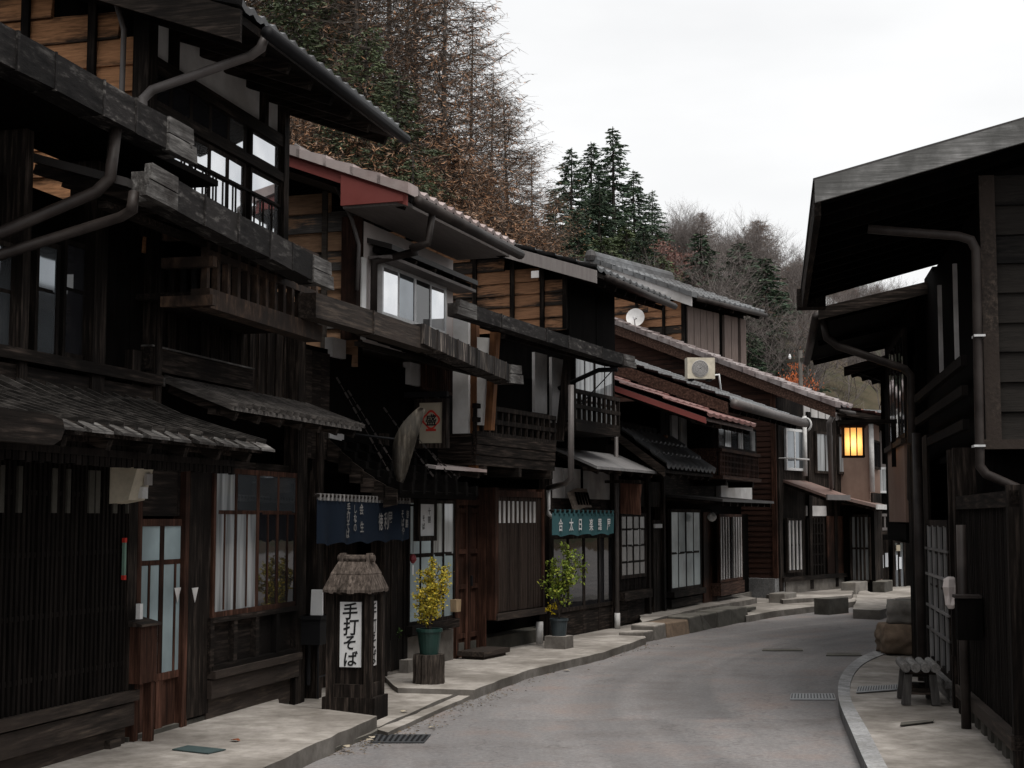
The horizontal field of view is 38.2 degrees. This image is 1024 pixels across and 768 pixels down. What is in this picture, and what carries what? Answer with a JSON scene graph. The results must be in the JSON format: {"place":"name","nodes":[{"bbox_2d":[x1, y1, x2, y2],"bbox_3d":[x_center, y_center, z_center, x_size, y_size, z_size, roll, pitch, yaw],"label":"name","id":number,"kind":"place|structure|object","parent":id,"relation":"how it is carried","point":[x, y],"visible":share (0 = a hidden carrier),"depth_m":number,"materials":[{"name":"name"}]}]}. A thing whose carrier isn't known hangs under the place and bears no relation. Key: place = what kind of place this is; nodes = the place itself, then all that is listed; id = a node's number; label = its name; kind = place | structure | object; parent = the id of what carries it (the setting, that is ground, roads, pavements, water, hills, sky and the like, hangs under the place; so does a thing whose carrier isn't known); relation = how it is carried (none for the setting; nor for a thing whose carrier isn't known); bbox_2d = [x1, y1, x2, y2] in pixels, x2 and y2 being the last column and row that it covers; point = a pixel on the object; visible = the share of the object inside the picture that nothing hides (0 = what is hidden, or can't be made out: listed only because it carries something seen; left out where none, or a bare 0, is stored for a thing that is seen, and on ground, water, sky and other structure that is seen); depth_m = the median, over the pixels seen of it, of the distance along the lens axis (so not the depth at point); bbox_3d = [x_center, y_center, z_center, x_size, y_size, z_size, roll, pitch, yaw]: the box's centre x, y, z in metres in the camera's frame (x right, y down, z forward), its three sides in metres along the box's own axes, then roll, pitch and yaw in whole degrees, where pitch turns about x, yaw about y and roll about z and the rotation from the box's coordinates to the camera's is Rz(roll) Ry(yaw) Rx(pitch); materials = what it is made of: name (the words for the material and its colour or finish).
{"place":"outdoors","nodes":[
{"label":"outdoors","id":0,"kind":"place"},
{"bbox_2d":[42,699,376,767],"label":"pavement","id":1,"kind":"structure","parent":0,"point":[275,733],"depth_m":9.88,"materials":[{"name":"concrete"}]},
{"bbox_2d":[128,604,161,741],"bbox_3d":[-2.458,1.955,9.819,0.140,0.996,0.268,-1,-5,14],"label":"letter box","id":2,"kind":"object","parent":1,"relation":"on","point":[143,653],"visible":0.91,"depth_m":9.81,"materials":[{"name":"red wood"}]},
{"bbox_2d":[297,682,452,727],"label":"pavement","id":3,"kind":"structure","parent":0,"point":[412,703],"depth_m":12.56,"materials":[{"name":"concrete"}]},
{"bbox_2d":[300,589,325,698],"bbox_3d":[-1.739,2.203,12.661,0.330,0.935,0.270,-1,-5,14],"label":"notice stand","id":4,"kind":"object","parent":3,"relation":"on","point":[313,627],"visible":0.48,"depth_m":12.56,"materials":[{"name":"wood"}]},
{"bbox_2d":[322,553,388,719],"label":"sign pillar","id":5,"kind":"structure","parent":3,"relation":"on","point":[355,588],"depth_m":11.53,"materials":[{"name":"brown wood"}]},
{"bbox_2d":[385,623,645,699],"bbox_3d":[0.559,3.294,17.997,1.765,0.285,10.068,-2,-6,20],"label":"pavement step","id":6,"kind":"object","parent":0,"point":[473,679],"visible":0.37,"depth_m":15.47,"materials":[{"name":"concrete"}]},
{"bbox_2d":[413,653,444,684],"bbox_3d":[-0.764,2.647,13.650,0.325,0.308,0.312,-1,-5,14],"label":"log stump","id":7,"kind":"object","parent":6,"relation":"on","point":[428,669],"visible":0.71,"depth_m":13.54,"materials":[{"name":"brown wood"}]},
{"bbox_2d":[412,556,451,654],"bbox_3d":[-0.738,2.045,13.700,0.384,0.900,0.354,-1,-5,14],"label":"potted shrub","id":8,"kind":"object","parent":7,"relation":"on","point":[429,637],"visible":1,"depth_m":13.66,"materials":[{"name":"green plant"}]},
{"bbox_2d":[544,635,572,648],"bbox_3d":[0.550,3.018,17.325,0.260,0.142,0.260,-2,-6,24],"label":"stone block","id":9,"kind":"object","parent":6,"relation":"on","point":[558,642],"depth_m":17.22,"materials":[{"name":"stone"}]},
{"bbox_2d":[537,542,588,635],"bbox_3d":[0.607,2.398,17.365,0.494,1.101,0.505,5,-7,-43],"label":"potted shrub","id":10,"kind":"object","parent":9,"relation":"on","point":[558,624],"visible":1,"depth_m":17.35,"materials":[{"name":"green plant"}]},
{"bbox_2d":[303,607,886,767],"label":"road","id":11,"kind":"structure","parent":0,"point":[716,697],"depth_m":12.16,"materials":[{"name":"grey asphalt"}]},
{"bbox_2d":[377,695,469,734],"bbox_3d":[-0.636,2.799,12.253,0.138,0.235,2.882,-1,-5,14],"label":"kerb strip","id":12,"kind":"object","parent":11,"relation":"on","point":[404,723],"visible":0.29,"depth_m":11.78,"materials":[{"name":"concrete"}]},
{"bbox_2d":[838,651,887,767],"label":"granite kerb","id":13,"kind":"structure","parent":11,"relation":"on","point":[866,751],"depth_m":10.93,"materials":[{"name":"grey stone"}]},
{"bbox_2d":[245,0,1023,301],"label":"sky","id":14,"kind":"structure","parent":0,"point":[717,104],"materials":[{"name":"white"}]},
{"bbox_2d":[639,595,756,622],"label":"terrace","id":15,"kind":"structure","parent":0,"point":[741,600],"depth_m":23.68,"materials":[{"name":"concrete"}]},
{"bbox_2d":[712,277,881,409],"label":"hillside","id":16,"kind":"structure","parent":0,"point":[871,400],"depth_m":83.94,"materials":[{"name":"brown plant"}]},
{"bbox_2d":[255,0,358,153],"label":"fir tree","id":17,"kind":"object","parent":16,"relation":"on","point":[303,41],"visible":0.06,"depth_m":56.20,"materials":[{"name":"green plant"}]},
{"bbox_2d":[321,21,405,167],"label":"fir tree","id":18,"kind":"object","parent":16,"relation":"on","point":[374,57],"visible":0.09,"depth_m":55.03,"materials":[{"name":"green plant"}]},
{"bbox_2d":[248,0,483,170],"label":"larch tree","id":19,"kind":"object","parent":16,"relation":"on","point":[356,16],"visible":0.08,"depth_m":57.86,"materials":[{"name":"brown plant"}]},
{"bbox_2d":[301,129,435,197],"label":"young larch","id":20,"kind":"object","parent":16,"relation":"on","point":[359,147],"visible":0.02,"depth_m":50.27,"materials":[{"name":"brown plant"}]},
{"bbox_2d":[298,0,507,179],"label":"larch tree","id":21,"kind":"object","parent":16,"relation":"on","point":[394,4],"visible":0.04,"depth_m":65.38,"materials":[{"name":"brown plant"}]},
{"bbox_2d":[350,69,466,204],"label":"fir tree","id":22,"kind":"object","parent":16,"relation":"on","point":[401,120],"visible":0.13,"depth_m":50.80,"materials":[{"name":"green plant"}]},
{"bbox_2d":[361,143,480,214],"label":"young larch","id":23,"kind":"object","parent":16,"relation":"on","point":[409,147],"visible":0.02,"depth_m":50.51,"materials":[{"name":"brown plant"}]},
{"bbox_2d":[328,0,548,241],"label":"larch tree","id":24,"kind":"object","parent":16,"relation":"on","point":[430,67],"visible":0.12,"depth_m":58.55,"materials":[{"name":"brown plant"}]},
{"bbox_2d":[356,0,581,260],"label":"larch tree","id":25,"kind":"object","parent":16,"relation":"on","point":[443,102],"visible":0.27,"depth_m":56.76,"materials":[{"name":"brown plant"}]},
{"bbox_2d":[414,132,549,249],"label":"young larch","id":26,"kind":"object","parent":16,"relation":"on","point":[457,164],"visible":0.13,"depth_m":52.56,"materials":[{"name":"brown plant"}]},
{"bbox_2d":[421,0,558,250],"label":"larch tree","id":27,"kind":"object","parent":16,"relation":"on","point":[481,65],"visible":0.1,"depth_m":67.31,"materials":[{"name":"brown plant"}]},
{"bbox_2d":[449,168,543,248],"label":"young larch","id":28,"kind":"object","parent":16,"relation":"on","point":[498,188],"visible":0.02,"depth_m":56.38,"materials":[{"name":"brown plant"}]},
{"bbox_2d":[470,99,602,259],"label":"larch tree","id":29,"kind":"object","parent":16,"relation":"on","point":[521,152],"visible":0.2,"depth_m":62.75,"materials":[{"name":"brown plant"}]},
{"bbox_2d":[541,148,603,253],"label":"cedar tree","id":30,"kind":"object","parent":16,"relation":"on","point":[565,181],"visible":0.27,"depth_m":89.33,"materials":[{"name":"green plant"}]},
{"bbox_2d":[554,209,598,260],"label":"cedar tree","id":31,"kind":"object","parent":16,"relation":"on","point":[579,240],"visible":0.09,"depth_m":76.92,"materials":[{"name":"green plant"}]},
{"bbox_2d":[560,184,628,260],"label":"cedar tree","id":32,"kind":"object","parent":16,"relation":"on","point":[594,214],"visible":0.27,"depth_m":83.07,"materials":[{"name":"green plant"}]},
{"bbox_2d":[567,143,622,253],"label":"cedar tree","id":33,"kind":"object","parent":16,"relation":"on","point":[590,162],"visible":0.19,"depth_m":93.48,"materials":[{"name":"green plant"}]},
{"bbox_2d":[578,126,651,258],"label":"cedar tree","id":34,"kind":"object","parent":16,"relation":"on","point":[610,160],"visible":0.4,"depth_m":91.38,"materials":[{"name":"green plant"}]},
{"bbox_2d":[616,171,660,247],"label":"cedar tree","id":35,"kind":"object","parent":16,"relation":"on","point":[640,204],"visible":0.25,"depth_m":96.19,"materials":[{"name":"green plant"}]},
{"bbox_2d":[601,217,771,332],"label":"bare tree","id":36,"kind":"object","parent":16,"relation":"on","point":[724,294],"visible":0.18,"depth_m":64.29,"materials":[{"name":"brown plant"}]},
{"bbox_2d":[673,231,724,291],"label":"cedar tree","id":37,"kind":"object","parent":16,"relation":"on","point":[704,244],"visible":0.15,"depth_m":64.65,"materials":[{"name":"green plant"}]},
{"bbox_2d":[655,202,748,274],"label":"bare tree","id":38,"kind":"object","parent":16,"relation":"on","point":[681,234],"visible":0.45,"depth_m":107.17,"materials":[{"name":"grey plant"}]},
{"bbox_2d":[637,211,807,373],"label":"bare tree","id":39,"kind":"object","parent":16,"relation":"on","point":[738,280],"visible":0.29,"depth_m":61.38,"materials":[{"name":"brown plant"}]},
{"bbox_2d":[680,200,802,287],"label":"bare tree","id":40,"kind":"object","parent":16,"relation":"on","point":[778,257],"visible":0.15,"depth_m":103.88,"materials":[{"name":"grey plant"}]},
{"bbox_2d":[709,241,788,366],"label":"cedar tree","id":41,"kind":"object","parent":16,"relation":"on","point":[745,254],"visible":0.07,"depth_m":66.68,"materials":[{"name":"green plant"}]},
{"bbox_2d":[713,213,788,295],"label":"bare tree","id":42,"kind":"object","parent":16,"relation":"on","point":[759,241],"visible":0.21,"depth_m":91.55,"materials":[{"name":"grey plant"}]},
{"bbox_2d":[678,245,859,375],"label":"bare tree","id":43,"kind":"object","parent":16,"relation":"on","point":[764,335],"visible":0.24,"depth_m":60.10,"materials":[{"name":"brown plant"}]},
{"bbox_2d":[736,256,837,397],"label":"cedar tree","id":44,"kind":"object","parent":16,"relation":"on","point":[770,285],"visible":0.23,"depth_m":64.26,"materials":[{"name":"green plant"}]},
{"bbox_2d":[770,237,857,348],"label":"bare tree","id":45,"kind":"object","parent":16,"relation":"on","point":[793,270],"visible":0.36,"depth_m":83.73,"materials":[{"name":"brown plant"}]},
{"bbox_2d":[753,291,880,407],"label":"bare tree","id":46,"kind":"object","parent":16,"relation":"on","point":[854,380],"visible":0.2,"depth_m":63.08,"materials":[{"name":"brown plant"}]},
{"bbox_2d":[746,277,901,390],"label":"bare tree","id":47,"kind":"object","parent":16,"relation":"on","point":[806,367],"visible":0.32,"depth_m":60.70,"materials":[{"name":"brown plant"}]},
{"bbox_2d":[746,586,910,622],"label":"pavement","id":48,"kind":"structure","parent":0,"point":[765,609],"depth_m":25.19,"materials":[{"name":"concrete"}]},
{"bbox_2d":[853,590,893,619],"bbox_3d":[6.655,4.062,26.840,0.805,0.350,7.197,-1,-5,14],"label":"step","id":49,"kind":"object","parent":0,"point":[869,605],"visible":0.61,"depth_m":24.35,"materials":[{"name":"stone"}]},
{"bbox_2d":[850,654,1012,767],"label":"pavement","id":50,"kind":"structure","parent":0,"point":[943,739],"depth_m":10.60,"materials":[{"name":"concrete"}]},
{"bbox_2d":[874,622,911,654],"bbox_3d":[4.403,2.832,16.529,0.663,0.341,0.669,0,-5,1],"label":"boulder","id":51,"kind":"object","parent":50,"relation":"on","point":[893,639],"visible":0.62,"depth_m":16.26,"materials":[{"name":"brown stone"}]},
{"bbox_2d":[895,657,940,705],"bbox_3d":[3.342,2.442,12.188,0.308,0.333,0.600,-1,-5,10],"label":"log bench","id":52,"kind":"object","parent":50,"relation":"on","point":[909,669],"visible":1,"depth_m":11.94,"materials":[{"name":"grey wood"}]},
{"label":"ground","id":53,"kind":"structure","parent":0,"visible":0},
{"bbox_2d":[0,22,274,767],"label":"wooden townhouse","id":54,"kind":"structure","parent":53,"relation":"on","point":[83,409],"depth_m":8.90,"materials":[{"name":"black wood"}]},
{"bbox_2d":[0,240,12,344],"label":"window","id":55,"kind":"structure","parent":54,"relation":"in","point":[5,265],"depth_m":8.50,"materials":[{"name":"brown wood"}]},
{"bbox_2d":[28,238,60,354],"bbox_3d":[-2.820,-0.506,8.921,0.050,0.710,0.256,-1,-5,14],"label":"window","id":56,"kind":"structure","parent":54,"relation":"in","point":[43,335],"depth_m":8.91,"materials":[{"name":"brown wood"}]},
{"bbox_2d":[58,239,85,359],"bbox_3d":[-2.732,-0.520,9.261,0.050,0.734,0.344,-1,-5,14],"label":"window","id":57,"kind":"structure","parent":54,"relation":"in","point":[72,252],"depth_m":9.19,"materials":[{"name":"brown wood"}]},
{"bbox_2d":[109,467,152,503],"bbox_3d":[-2.517,0.672,9.656,0.285,0.249,0.214,-1,-5,14],"label":"meter box","id":58,"kind":"object","parent":54,"relation":"attached to","point":[129,485],"visible":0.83,"depth_m":9.56,"materials":[{"name":"beige plastic"}]},
{"bbox_2d":[0,0,410,741],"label":"wooden townhouse","id":59,"kind":"structure","parent":53,"relation":"on","point":[234,84],"depth_m":10.85,"materials":[{"name":"black wood"}]},
{"bbox_2d":[138,519,181,732],"bbox_3d":[-2.471,1.720,10.305,0.065,1.553,0.776,-1,-5,14],"label":"sliding door","id":60,"kind":"structure","parent":59,"relation":"in","point":[161,538],"depth_m":10.35,"materials":[{"name":"grey wood"}]},
{"bbox_2d":[157,74,246,151],"bbox_3d":[-2.338,-2.046,11.053,0.050,0.291,1.572,-1,-5,14],"label":"window","id":61,"kind":"structure","parent":59,"relation":"in","point":[176,99],"depth_m":11.09,"materials":[{"name":"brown wood"}]},
{"bbox_2d":[175,136,245,216],"bbox_3d":[-2.338,-1.425,10.996,0.050,0.795,1.572,-1,-5,14],"label":"window","id":62,"kind":"structure","parent":59,"relation":"in","point":[209,156],"depth_m":11.39,"materials":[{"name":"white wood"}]},
{"bbox_2d":[207,469,298,671],"bbox_3d":[-2.049,1.441,11.766,0.085,1.505,1.663,-1,-5,14],"label":"shop window","id":63,"kind":"structure","parent":59,"relation":"in","point":[252,618],"depth_m":11.68,"materials":[{"name":"red wood"}]},
{"bbox_2d":[246,167,279,234],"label":"window","id":64,"kind":"structure","parent":59,"relation":"in","point":[257,181],"depth_m":12.11,"materials":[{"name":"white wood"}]},
{"bbox_2d":[246,129,280,171],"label":"window","id":65,"kind":"structure","parent":59,"relation":"in","point":[257,146],"depth_m":12.15,"materials":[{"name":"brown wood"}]},
{"bbox_2d":[275,143,524,701],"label":"wooden townhouse","id":66,"kind":"structure","parent":53,"relation":"on","point":[378,313],"depth_m":14.09,"materials":[{"name":"black wood"}]},
{"bbox_2d":[322,542,356,687],"bbox_3d":[-1.802,2.078,13.564,0.027,1.466,1.688,-2,-5,19],"label":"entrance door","id":67,"kind":"structure","parent":66,"relation":"in","point":[330,552],"depth_m":13.83,"materials":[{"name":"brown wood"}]},
{"bbox_2d":[312,493,413,545],"bbox_3d":[-1.254,1.169,12.765,0.053,0.425,2.014,-2,-5,19],"label":"navy curtain","id":68,"kind":"object","parent":66,"relation":"hanging from","point":[347,519],"visible":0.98,"depth_m":12.61,"materials":[{"name":"blue fabric"}]},
{"bbox_2d":[355,407,424,482],"bbox_3d":[-1.238,0.534,12.828,1.030,0.650,0.061,-2,-5,19],"label":"oval board","id":69,"kind":"object","parent":66,"relation":"attached to","point":[405,439],"visible":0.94,"depth_m":12.71,"materials":[{"name":"grey wood"}]},
{"bbox_2d":[377,263,446,333],"bbox_3d":[-1.000,-0.850,15.077,0.050,0.512,1.673,-2,-5,19],"label":"window","id":70,"kind":"structure","parent":66,"relation":"in","point":[402,295],"depth_m":14.97,"materials":[{"name":"white glass"}]},
{"bbox_2d":[410,499,436,540],"bbox_3d":[-0.985,1.339,14.573,0.350,0.409,0.455,-2,-5,19],"label":"framed shop sign","id":71,"kind":"object","parent":66,"relation":"attached to","point":[425,519],"visible":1,"depth_m":14.49,"materials":[{"name":"white paper"}]},
{"bbox_2d":[404,391,449,448],"bbox_3d":[-0.885,0.365,14.940,0.516,0.569,0.080,-2,-5,19],"label":"crest sign","id":72,"kind":"object","parent":66,"relation":"attached to","point":[434,431],"visible":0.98,"depth_m":14.88,"materials":[{"name":"brown wood"}]},
{"bbox_2d":[406,500,454,625],"bbox_3d":[-0.843,1.833,15.348,0.050,1.256,1.260,-2,-5,19],"label":"shop window","id":73,"kind":"structure","parent":66,"relation":"in","point":[442,550],"depth_m":15.50,"materials":[{"name":"grey wood"}]},
{"bbox_2d":[364,219,677,658],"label":"wooden townhouse","id":74,"kind":"structure","parent":53,"relation":"on","point":[530,452],"depth_m":18.21,"materials":[{"name":"black wood"}]},
{"bbox_2d":[459,505,478,657],"bbox_3d":[-0.506,2.182,16.407,0.090,1.672,0.594,-2,-6,24],"label":"panelled door","id":75,"kind":"structure","parent":74,"relation":"in","point":[468,514],"depth_m":16.42,"materials":[{"name":"red wood"}]},
{"bbox_2d":[549,509,615,536],"bbox_3d":[0.930,1.775,18.929,0.052,0.336,2.305,-2,-6,24],"label":"teal curtain","id":76,"kind":"object","parent":74,"relation":"hanging from","point":[572,522],"visible":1,"depth_m":18.85,"materials":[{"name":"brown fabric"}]},
{"bbox_2d":[552,534,612,613],"bbox_3d":[0.937,2.479,19.546,0.050,0.977,2.227,-2,-6,24],"label":"sliding door","id":77,"kind":"structure","parent":74,"relation":"in","point":[597,550],"depth_m":19.73,"materials":[{"name":"grey wood"}]},
{"bbox_2d":[571,358,614,423],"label":"window","id":78,"kind":"structure","parent":74,"relation":"in","point":[579,367],"depth_m":19.76,"materials":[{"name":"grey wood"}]},
{"bbox_2d":[605,480,641,514],"bbox_3d":[1.515,1.558,20.315,0.563,0.478,0.050,-2,-6,24],"label":"plank sign","id":79,"kind":"object","parent":74,"relation":"attached to","point":[630,497],"visible":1,"depth_m":20.25,"materials":[{"name":"red wood"}]},
{"bbox_2d":[608,376,755,628],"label":"wooden townhouse","id":80,"kind":"structure","parent":53,"relation":"on","point":[639,570],"depth_m":21.45,"materials":[{"name":"black wood"}]},
{"bbox_2d":[619,513,646,578],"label":"lattice window","id":81,"kind":"structure","parent":80,"relation":"in","point":[632,528],"depth_m":21.24,"materials":[{"name":"grey wood"}]},
{"bbox_2d":[652,520,661,612],"bbox_3d":[2.224,2.803,22.474,0.027,1.470,0.543,-2,-6,23],"label":"plank door","id":82,"kind":"structure","parent":80,"relation":"in","point":[656,532],"depth_m":22.36,"materials":[{"name":"brown wood"}]},
{"bbox_2d":[615,359,811,609],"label":"wooden townhouse","id":83,"kind":"structure","parent":53,"relation":"on","point":[707,560],"depth_m":24.34,"materials":[{"name":"black wood"}]},
{"bbox_2d":[667,509,701,591],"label":"shop window","id":84,"kind":"structure","parent":83,"relation":"in","point":[684,525],"depth_m":23.53,"materials":[{"name":"grey wood"}]},
{"bbox_2d":[685,357,721,391],"bbox_3d":[3.199,-0.136,24.539,0.636,0.581,0.249,1,-5,-6],"label":"outdoor unit","id":85,"kind":"object","parent":83,"relation":"on","point":[699,368],"visible":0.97,"depth_m":24.43,"materials":[{"name":"beige plastic"}]},
{"bbox_2d":[702,512,717,602],"bbox_3d":[3.356,2.964,25.086,0.026,1.580,0.847,-2,-6,23],"label":"plank door","id":86,"kind":"structure","parent":83,"relation":"in","point":[709,529],"depth_m":24.98,"materials":[{"name":"black wood"}]},
{"bbox_2d":[717,514,742,582],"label":"lattice window","id":87,"kind":"structure","parent":83,"relation":"in","point":[729,526],"depth_m":25.65,"materials":[{"name":"grey wood"}]},
{"bbox_2d":[715,428,756,453],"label":"balcony window","id":88,"kind":"structure","parent":83,"relation":"in","point":[725,439],"depth_m":25.21,"materials":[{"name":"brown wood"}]},
{"bbox_2d":[583,249,855,597],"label":"wooden townhouse","id":89,"kind":"structure","parent":53,"relation":"on","point":[795,537],"depth_m":29.13,"materials":[{"name":"black wood"}]},
{"bbox_2d":[784,428,802,470],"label":"window","id":90,"kind":"structure","parent":89,"relation":"in","point":[793,438],"depth_m":28.68,"materials":[{"name":"white glass"}]},
{"bbox_2d":[785,518,803,572],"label":"shop window","id":91,"kind":"structure","parent":89,"relation":"in","point":[793,526],"depth_m":28.38,"materials":[{"name":"white paper"}]},
{"bbox_2d":[806,518,824,575],"bbox_3d":[5.985,3.375,29.307,0.091,1.438,0.760,-4,-6,36],"label":"lattice door","id":92,"kind":"structure","parent":89,"relation":"in","point":[819,567],"depth_m":29.34,"materials":[{"name":"brown wood"}]},
{"bbox_2d":[826,516,843,573],"bbox_3d":[6.586,3.264,30.081,0.026,1.157,0.857,-4,-6,36],"label":"shutter door","id":93,"kind":"structure","parent":89,"relation":"in","point":[829,519],"depth_m":29.95,"materials":[{"name":"wood"}]},
{"bbox_2d":[777,396,886,591],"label":"plastered house","id":94,"kind":"structure","parent":53,"relation":"on","point":[862,508],"depth_m":30.33,"materials":[{"name":"beige paint"}]},
{"bbox_2d":[849,515,871,582],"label":"shop window","id":95,"kind":"structure","parent":94,"relation":"in","point":[859,525],"depth_m":30.17,"materials":[{"name":"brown wood"}]},
{"bbox_2d":[844,355,885,463],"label":"wooden townhouse","id":96,"kind":"structure","parent":53,"relation":"on","point":[873,372],"depth_m":20.91,"materials":[{"name":"black wood"}]},
{"bbox_2d":[803,282,927,542],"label":"wooden townhouse","id":97,"kind":"structure","parent":53,"relation":"on","point":[891,323],"depth_m":17.02,"materials":[{"name":"black wood"}]},
{"bbox_2d":[837,419,896,466],"bbox_3d":[4.244,0.708,17.662,0.690,0.565,0.330,-1,-5,10],"label":"bracket lantern","id":98,"kind":"object","parent":97,"relation":"attached to","point":[853,440],"visible":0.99,"depth_m":17.59,"materials":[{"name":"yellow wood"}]},
{"bbox_2d":[887,327,907,444],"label":"window","id":99,"kind":"structure","parent":97,"relation":"in","point":[897,351],"depth_m":17.41,"materials":[{"name":"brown wood"}]},
{"bbox_2d":[863,409,909,586],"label":"wooden townhouse","id":100,"kind":"structure","parent":53,"relation":"on","point":[896,562],"depth_m":32.54,"materials":[{"name":"black wood"}]},
{"bbox_2d":[796,117,1023,767],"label":"wooden townhouse","id":101,"kind":"structure","parent":53,"relation":"on","point":[952,209],"depth_m":11.13,"materials":[{"name":"black wood"}]},
{"bbox_2d":[925,520,951,680],"bbox_3d":[3.797,1.867,13.124,0.050,1.317,1.804,-1,-5,10],"label":"lattice window","id":102,"kind":"structure","parent":101,"relation":"in","point":[935,523],"depth_m":13.10,"materials":[{"name":"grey wood"}]},
{"bbox_2d":[952,594,982,640],"bbox_3d":[3.181,1.628,10.335,0.180,0.309,0.180,-1,-5,10],"label":"letter box","id":103,"kind":"object","parent":101,"relation":"attached to","point":[968,618],"visible":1,"depth_m":10.26,"materials":[{"name":"black wood"}]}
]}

